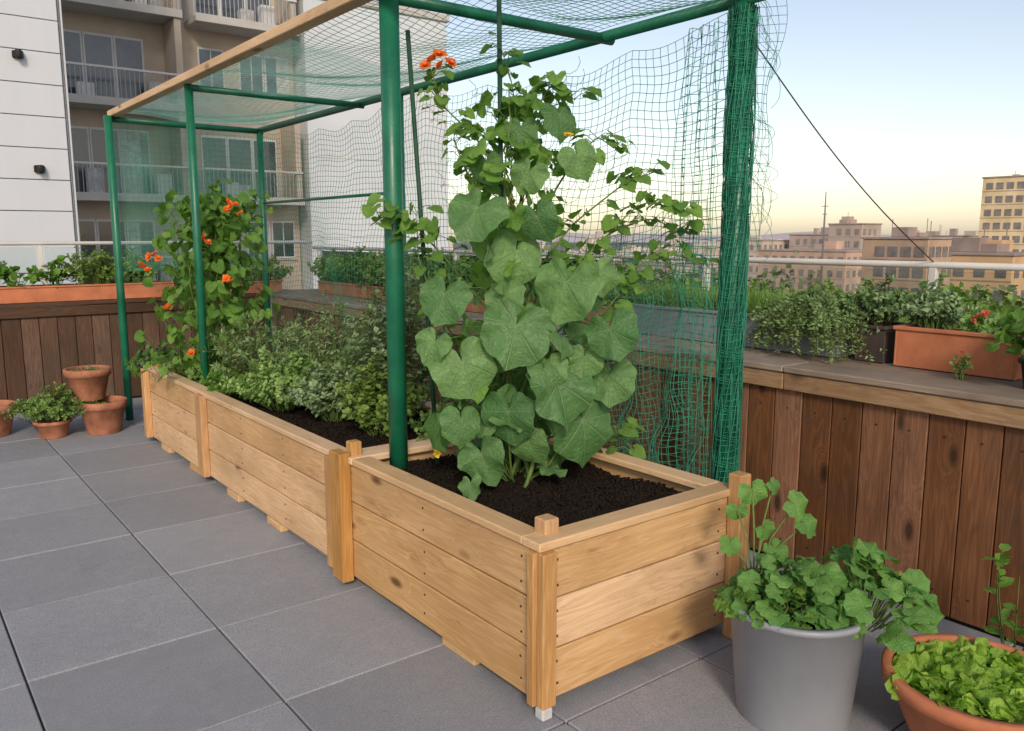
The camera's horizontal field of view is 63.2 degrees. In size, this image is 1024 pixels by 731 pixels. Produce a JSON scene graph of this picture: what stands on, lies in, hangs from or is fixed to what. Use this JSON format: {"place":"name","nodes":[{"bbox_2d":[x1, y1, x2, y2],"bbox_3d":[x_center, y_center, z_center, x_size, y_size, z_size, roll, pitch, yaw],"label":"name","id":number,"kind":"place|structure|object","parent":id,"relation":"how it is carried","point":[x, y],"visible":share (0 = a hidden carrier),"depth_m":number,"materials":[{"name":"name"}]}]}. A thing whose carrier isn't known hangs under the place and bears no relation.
{"place":"outdoors","nodes":[
{"label":"outdoors","id":0,"kind":"place"},
{"bbox_2d":[0,0,82,308],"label":"white clad building","id":1,"kind":"structure","parent":0,"point":[38,200],"depth_m":12.01,"materials":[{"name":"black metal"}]},
{"bbox_2d":[449,241,452,249],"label":"distant city building","id":2,"kind":"structure","parent":0,"point":[451,245],"depth_m":1100.21,"materials":[{"name":"beige concrete"}]},
{"bbox_2d":[0,397,1023,730],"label":"terrace pavement","id":3,"kind":"structure","parent":0,"point":[146,583],"depth_m":3.34,"materials":[{"name":"grey tile"}]},
{"bbox_2d":[0,400,15,437],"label":"terracotta pot","id":4,"kind":"object","parent":3,"relation":"on","point":[5,426],"visible":0.69,"depth_m":6.67,"materials":[{"name":"ceramic"}]},
{"bbox_2d":[32,416,72,438],"bbox_3d":[-3.689,0.502,6.686,0.288,0.140,0.288,-7,11,-37],"label":"terracotta pot","id":5,"kind":"object","parent":3,"relation":"on","point":[54,430],"visible":0.81,"depth_m":6.59,"materials":[{"name":"ceramic"}]},
{"bbox_2d":[0,381,105,423],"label":"boxwood plant","id":6,"kind":"object","parent":5,"relation":"in","point":[51,404],"visible":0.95,"depth_m":6.56,"materials":[{"name":"green plant"}]},
{"bbox_2d":[76,395,127,434],"bbox_3d":[-3.355,0.413,6.831,0.378,0.270,0.378,-7,11,-37],"label":"terracotta pot","id":7,"kind":"object","parent":3,"relation":"on","point":[103,418],"visible":0.88,"depth_m":6.72,"materials":[{"name":"ceramic"}]},
{"bbox_2d":[62,365,111,401],"bbox_3d":[-3.484,0.148,6.843,0.358,0.260,0.358,-7,11,-37],"label":"terracotta pot","id":8,"kind":"object","parent":7,"relation":"on","point":[87,385],"visible":0.94,"depth_m":6.74,"materials":[{"name":"ceramic"}]},
{"bbox_2d":[70,363,103,370],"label":"seedling plant","id":9,"kind":"object","parent":8,"relation":"in","point":[92,368],"visible":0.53,"depth_m":6.83,"materials":[{"name":"green plant"}]},
{"bbox_2d":[0,293,264,408],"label":"wooden fence","id":10,"kind":"object","parent":3,"relation":"on","point":[42,345],"visible":0.36,"depth_m":7.83,"materials":[{"name":"brown wood"}]},
{"bbox_2d":[0,280,177,303],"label":"terracotta planter trough","id":11,"kind":"object","parent":10,"relation":"on","point":[44,293],"visible":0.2,"depth_m":7.87,"materials":[{"name":"ceramic"}]},
{"bbox_2d":[0,243,164,286],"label":"potted plants","id":12,"kind":"object","parent":11,"relation":"on","point":[99,274],"visible":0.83,"depth_m":7.97,"materials":[{"name":"green plant"}]},
{"bbox_2d":[0,240,312,283],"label":"glass railing","id":13,"kind":"object","parent":10,"relation":"on","point":[40,252],"visible":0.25,"depth_m":8.41,"materials":[{"name":"metal"}]},
{"bbox_2d":[181,279,282,292],"bbox_3d":[-2.984,-0.841,8.910,1.000,0.130,0.280,-7,11,-37],"label":"terracotta planter trough","id":14,"kind":"object","parent":10,"relation":"on","point":[253,289],"visible":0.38,"depth_m":8.96,"materials":[{"name":"ceramic"}]},
{"bbox_2d":[168,253,292,282],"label":"potted plant","id":15,"kind":"object","parent":14,"relation":"in","point":[271,275],"visible":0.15,"depth_m":9.10,"materials":[{"name":"green plant"}]},
{"bbox_2d":[140,359,444,567],"bbox_3d":[-1.434,0.441,5.474,1.040,0.635,3.430,-7,11,-37],"label":"wooden raised planter","id":16,"kind":"object","parent":3,"relation":"on","point":[274,464],"visible":0.34,"depth_m":4.79,"materials":[{"name":"brown wood"}]},
{"bbox_2d":[128,178,283,381],"bbox_3d":[-2.234,-0.613,6.125,1.192,1.482,1.145,-7,11,-37],"label":"runner bean plant","id":17,"kind":"object","parent":16,"relation":"on","point":[219,247],"visible":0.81,"depth_m":5.96,"materials":[{"name":"green plant"}]},
{"bbox_2d":[166,352,246,384],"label":"marjoram plant","id":18,"kind":"object","parent":16,"relation":"on","point":[192,374],"visible":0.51,"depth_m":5.91,"materials":[{"name":"green plant"}]},
{"bbox_2d":[201,366,259,399],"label":"parsley plant","id":19,"kind":"object","parent":16,"relation":"on","point":[216,377],"visible":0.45,"depth_m":5.54,"materials":[{"name":"green plant"}]},
{"bbox_2d":[197,309,327,382],"bbox_3d":[-1.683,-0.102,5.674,0.864,0.590,1.001,-2,9,-11],"label":"rosemary bush","id":20,"kind":"object","parent":16,"relation":"on","point":[237,362],"visible":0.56,"depth_m":5.57,"materials":[{"name":"green plant"}]},
{"bbox_2d":[219,349,320,411],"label":"oregano plant","id":21,"kind":"object","parent":16,"relation":"on","point":[268,384],"visible":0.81,"depth_m":5.09,"materials":[{"name":"green plant"}]},
{"bbox_2d":[281,349,376,421],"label":"sage plant","id":22,"kind":"object","parent":16,"relation":"on","point":[313,399],"visible":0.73,"depth_m":4.75,"materials":[{"name":"green plant"}]},
{"bbox_2d":[281,291,376,379],"bbox_3d":[-1.193,-0.132,5.435,0.709,0.724,0.742,0,9,1],"label":"rosemary bush","id":23,"kind":"object","parent":16,"relation":"on","point":[330,328],"visible":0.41,"depth_m":5.38,"materials":[{"name":"green plant"}]},
{"bbox_2d":[302,322,376,405],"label":"thyme plant","id":24,"kind":"object","parent":16,"relation":"on","point":[339,360],"visible":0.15,"depth_m":5.11,"materials":[{"name":"green plant"}]},
{"bbox_2d":[336,350,427,436],"bbox_3d":[-0.699,0.151,4.475,0.491,0.462,0.488,-2,9,-10],"label":"basil plant","id":25,"kind":"object","parent":16,"relation":"on","point":[371,395],"visible":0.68,"depth_m":4.44,"materials":[{"name":"green plant"}]},
{"bbox_2d":[340,243,442,422],"bbox_3d":[-0.665,-0.176,4.708,0.598,1.035,0.601,-1,9,-6],"label":"bay shrub","id":26,"kind":"object","parent":16,"relation":"on","point":[376,313],"visible":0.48,"depth_m":4.66,"materials":[{"name":"green plant"}]},
{"bbox_2d":[407,394,475,441],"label":"mint plant","id":27,"kind":"object","parent":16,"relation":"on","point":[440,408],"visible":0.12,"depth_m":4.19,"materials":[{"name":"green plant"}]},
{"bbox_2d":[103,0,764,482],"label":"green pergola frame","id":28,"kind":"object","parent":3,"relation":"on","point":[391,94],"visible":0.84,"depth_m":3.87,"materials":[{"name":"paint"}]},
{"bbox_2d":[113,0,787,482],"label":"green garden netting","id":29,"kind":"object","parent":28,"relation":"attached to","point":[715,416],"visible":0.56,"depth_m":3.91,"materials":[{"name":"green plastic"}]},
{"bbox_2d":[756,45,933,261],"bbox_3d":[1.594,-0.942,3.886,1.229,0.945,0.006,-4,10,-26],"label":"guy rope","id":30,"kind":"object","parent":28,"relation":"attached to","point":[838,158],"visible":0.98,"depth_m":3.84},
{"bbox_2d":[329,434,750,710],"bbox_3d":[0.052,0.717,3.566,1.075,0.680,1.508,-7,11,-37],"label":"wooden raised planter","id":31,"kind":"object","parent":3,"relation":"on","point":[542,592],"visible":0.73,"depth_m":3.15,"materials":[{"name":"brown wood"}]},
{"bbox_2d":[405,0,502,466],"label":"plant support stake","id":32,"kind":"object","parent":31,"relation":"on","point":[414,122],"visible":0.43,"depth_m":3.53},
{"bbox_2d":[361,31,718,500],"bbox_3d":[0.180,-0.391,3.444,1.577,1.877,0.772,-1,9,-9],"label":"climbing squash plant","id":33,"kind":"object","parent":31,"relation":"on","point":[567,391],"visible":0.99,"depth_m":3.31,"materials":[{"name":"green plant"}]},
{"bbox_2d":[535,706,551,721],"bbox_3d":[0.106,1.161,2.787,0.045,0.043,0.045,-7,11,-37],"label":"metal planter foot","id":34,"kind":"object","parent":3,"relation":"on","point":[544,715],"visible":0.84,"depth_m":2.77},
{"bbox_2d":[270,289,1023,645],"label":"wooden fence","id":35,"kind":"object","parent":3,"relation":"on","point":[920,469],"visible":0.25,"depth_m":3.69,"materials":[{"name":"brown wood"}]},
{"bbox_2d":[317,280,485,312],"bbox_3d":[-1.047,-0.673,7.843,0.260,0.130,3.120,-7,11,-37],"label":"terracotta planter trough","id":36,"kind":"object","parent":35,"relation":"on","point":[470,306],"visible":0.26,"depth_m":8.28,"materials":[{"name":"ceramic"}]},
{"bbox_2d":[308,246,491,296],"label":"potted plants","id":37,"kind":"object","parent":36,"relation":"on","point":[362,269],"visible":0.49,"depth_m":8.00,"materials":[{"name":"green plant"}]},
{"bbox_2d":[524,298,616,326],"bbox_3d":[0.407,-0.393,5.986,0.260,0.150,1.270,-7,11,-37],"label":"terracotta planter trough","id":38,"kind":"object","parent":35,"relation":"on","point":[602,309],"depth_m":5.59,"materials":[{"name":"ceramic"}]},
{"bbox_2d":[524,277,647,305],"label":"ledge herb plant","id":39,"kind":"object","parent":38,"relation":"in","point":[605,298],"visible":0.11,"depth_m":5.49,"materials":[{"name":"green plant"}]},
{"bbox_2d":[312,246,1023,292],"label":"glass railing","id":40,"kind":"object","parent":35,"relation":"attached to","point":[934,270],"visible":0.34,"depth_m":4.66,"materials":[{"name":"metal"}]},
{"bbox_2d":[631,302,854,357],"bbox_3d":[1.293,-0.231,4.837,0.280,0.185,1.490,-7,11,-37],"label":"grey planter trough","id":41,"kind":"object","parent":35,"relation":"on","point":[805,345],"visible":0.16,"depth_m":4.85,"materials":[{"name":"metal"}]},
{"bbox_2d":[631,278,813,314],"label":"ornamental grass","id":42,"kind":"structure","parent":41,"relation":"in","point":[754,299],"depth_m":4.93,"materials":[{"name":"green plant"}]},
{"bbox_2d":[744,273,919,364],"bbox_3d":[1.637,-0.263,4.287,0.774,0.446,0.736,-1,9,-5],"label":"trailing juniper","id":43,"kind":"object","parent":35,"relation":"on","point":[838,313],"visible":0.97,"depth_m":4.13,"materials":[{"name":"green plant"}]},
{"bbox_2d":[854,321,910,362],"bbox_3d":[1.846,-0.120,4.148,0.260,0.180,0.170,-7,11,-37],"label":"dark planter box","id":44,"kind":"object","parent":35,"relation":"on","point":[884,338],"visible":0.48,"depth_m":4.06,"materials":[{"name":"plastic"}]},
{"bbox_2d":[893,322,1023,379],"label":"terracotta planter trough","id":45,"kind":"object","parent":35,"relation":"on","point":[915,346],"visible":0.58,"depth_m":3.75,"materials":[{"name":"ceramic"}]},
{"bbox_2d":[892,278,1017,335],"bbox_3d":[2.084,-0.272,3.842,0.350,0.264,0.603,-7,11,-37],"label":"flowering trough plant","id":46,"kind":"object","parent":45,"relation":"in","point":[932,308],"visible":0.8,"depth_m":3.86,"materials":[{"name":"green plant"}]},
{"bbox_2d":[948,350,973,379],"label":"flower seedling","id":47,"kind":"object","parent":35,"relation":"on","point":[963,365],"visible":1,"depth_m":3.59,"materials":[{"name":"green plant"}]},
{"bbox_2d":[1018,357,1023,387],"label":"black pot","id":48,"kind":"object","parent":35,"relation":"on","point":[1021,360],"visible":0.91,"depth_m":3.37,"materials":[{"name":"plastic"}]},
{"bbox_2d":[982,308,1023,358],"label":"potted shrub","id":49,"kind":"object","parent":48,"relation":"on","point":[1012,322],"visible":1,"depth_m":3.33,"materials":[{"name":"green plant"}]},
{"bbox_2d":[727,585,872,730],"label":"grey pot","id":50,"kind":"object","parent":3,"relation":"on","point":[791,679],"visible":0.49,"depth_m":2.64,"materials":[{"name":"plastic"}]},
{"bbox_2d":[713,477,944,654],"bbox_3d":[1.055,0.637,2.768,0.752,0.456,0.516,2,9,12],"label":"potted plant","id":51,"kind":"object","parent":50,"relation":"in","point":[804,590],"visible":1,"depth_m":2.72,"materials":[{"name":"green plant"}]},
{"bbox_2d":[881,634,1023,730],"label":"terracotta bowl","id":52,"kind":"object","parent":3,"relation":"on","point":[920,711],"visible":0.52,"depth_m":2.45,"materials":[{"name":"ceramic"}]},
{"bbox_2d":[882,635,1023,722],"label":"lettuce plant","id":53,"kind":"object","parent":52,"relation":"in","point":[982,677],"visible":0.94,"depth_m":2.56,"materials":[{"name":"green plant"}]},
{"bbox_2d":[983,544,1023,650],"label":"tomato seedling","id":54,"kind":"object","parent":3,"relation":"on","point":[1001,559],"visible":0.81,"depth_m":2.97,"materials":[{"name":"green plant"}]},
{"bbox_2d":[453,242,715,280],"bbox_3d":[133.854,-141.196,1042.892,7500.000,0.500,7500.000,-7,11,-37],"label":"city ground","id":55,"kind":"structure","parent":0,"point":[559,247],"depth_m":1611.58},
{"bbox_2d":[61,0,304,304],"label":"beige apartment building","id":56,"kind":"structure","parent":55,"relation":"on","point":[118,52],"depth_m":29.40,"materials":[{"name":"concrete"}]},
{"bbox_2d":[292,0,448,288],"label":"white apartment building","id":57,"kind":"structure","parent":55,"relation":"on","point":[337,122],"depth_m":33.37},
{"bbox_2d":[622,245,640,253],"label":"distant city building","id":58,"kind":"structure","parent":55,"relation":"on","point":[635,248],"depth_m":885.51,"materials":[{"name":"beige concrete"}]},
{"bbox_2d":[692,242,710,253],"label":"distant city building","id":59,"kind":"structure","parent":55,"relation":"on","point":[699,250],"depth_m":976.82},
{"bbox_2d":[541,241,1019,306],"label":"distant tree mass","id":60,"kind":"object","parent":55,"relation":"on","point":[1009,288],"visible":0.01,"depth_m":123.38,"materials":[{"name":"green plant"}]},
{"bbox_2d":[757,238,862,294],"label":"distant city building","id":61,"kind":"structure","parent":55,"relation":"on","point":[847,278],"depth_m":189.12,"materials":[{"name":"beige concrete"}]},
{"bbox_2d":[819,192,826,289],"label":"radio mast","id":62,"kind":"object","parent":55,"relation":"on","point":[824,214],"visible":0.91,"depth_m":128.42,"materials":[{"name":"metal"}]},
{"bbox_2d":[978,171,1023,251],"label":"tall tower block","id":63,"kind":"structure","parent":55,"relation":"on","point":[1002,204],"depth_m":189.05,"materials":[{"name":"beige concrete"}]},
{"bbox_2d":[581,236,593,252],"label":"distant city building","id":64,"kind":"structure","parent":0,"point":[585,237],"depth_m":922.34,"materials":[{"name":"beige concrete"}]},
{"bbox_2d":[583,236,600,249],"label":"distant city building","id":65,"kind":"structure","parent":0,"point":[590,240],"depth_m":782.80,"materials":[{"name":"beige concrete"}]},
{"bbox_2d":[595,230,605,238],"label":"distant city building","id":66,"kind":"structure","parent":0,"point":[599,234],"depth_m":1194.95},
{"bbox_2d":[582,248,622,262],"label":"distant city building","id":67,"kind":"structure","parent":0,"point":[604,253],"depth_m":432.38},
{"bbox_2d":[618,260,699,283],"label":"distant city building","id":68,"kind":"structure","parent":0,"point":[686,269],"depth_m":242.81,"materials":[{"name":"beige concrete"}]},
{"bbox_2d":[641,244,684,263],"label":"distant city building","id":69,"kind":"structure","parent":0,"point":[659,246],"depth_m":422.53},
{"bbox_2d":[456,232,890,241],"bbox_3d":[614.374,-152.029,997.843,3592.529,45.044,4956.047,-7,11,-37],"label":"distant hills","id":70,"kind":"structure","parent":0,"point":[784,236],"depth_m":2673.18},
{"bbox_2d":[671,238,684,245],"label":"distant city building","id":71,"kind":"structure","parent":0,"point":[678,239],"depth_m":711.49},
{"bbox_2d":[373,0,1023,238],"label":"sky","id":72,"kind":"structure","parent":0,"point":[921,101],"materials":[{"name":"blue"}]},
{"bbox_2d":[702,243,716,267],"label":"distant city building","id":73,"kind":"structure","parent":0,"point":[712,250],"depth_m":558.63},
{"bbox_2d":[715,236,788,286],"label":"cream house building","id":74,"kind":"structure","parent":0,"point":[754,252],"depth_m":234.70,"materials":[{"name":"beige concrete"}]},
{"bbox_2d":[789,227,828,248],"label":"brick building","id":75,"kind":"structure","parent":0,"point":[802,241],"depth_m":230.44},
{"bbox_2d":[828,212,882,248],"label":"brick building","id":76,"kind":"structure","parent":0,"point":[852,230],"depth_m":207.03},
{"bbox_2d":[860,218,956,297],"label":"brown office building","id":77,"kind":"structure","parent":0,"point":[898,245],"depth_m":123.65,"materials":[{"name":"beige concrete"}]},
{"bbox_2d":[927,229,978,236],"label":"grey apartment building","id":78,"kind":"structure","parent":0,"point":[953,232],"depth_m":227.64,"materials":[{"name":"grey concrete"}]},
{"bbox_2d":[950,226,1023,307],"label":"orange brick building","id":79,"kind":"structure","parent":0,"point":[976,250],"depth_m":99.91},
{"bbox_3d":[-2.935,0.272,6.921,0.278,0.520,0.278,-7,11,-37],"label":"black pot","id":80,"kind":"object","parent":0,"visible":0},
{"bbox_2d":[124,339,184,372],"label":"potted shrub","id":81,"kind":"object","parent":80,"relation":"on","point":[137,362],"visible":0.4,"depth_m":6.79,"materials":[{"name":"green plant"}]},
{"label":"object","id":82,"kind":"object","parent":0,"visible":0},
{"bbox_2d":[623,269,1023,324],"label":"roof garden shrubs","id":83,"kind":"object","parent":82,"relation":"on","point":[1012,303],"visible":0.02,"depth_m":20.88,"materials":[{"name":"green plant"}]}
]}

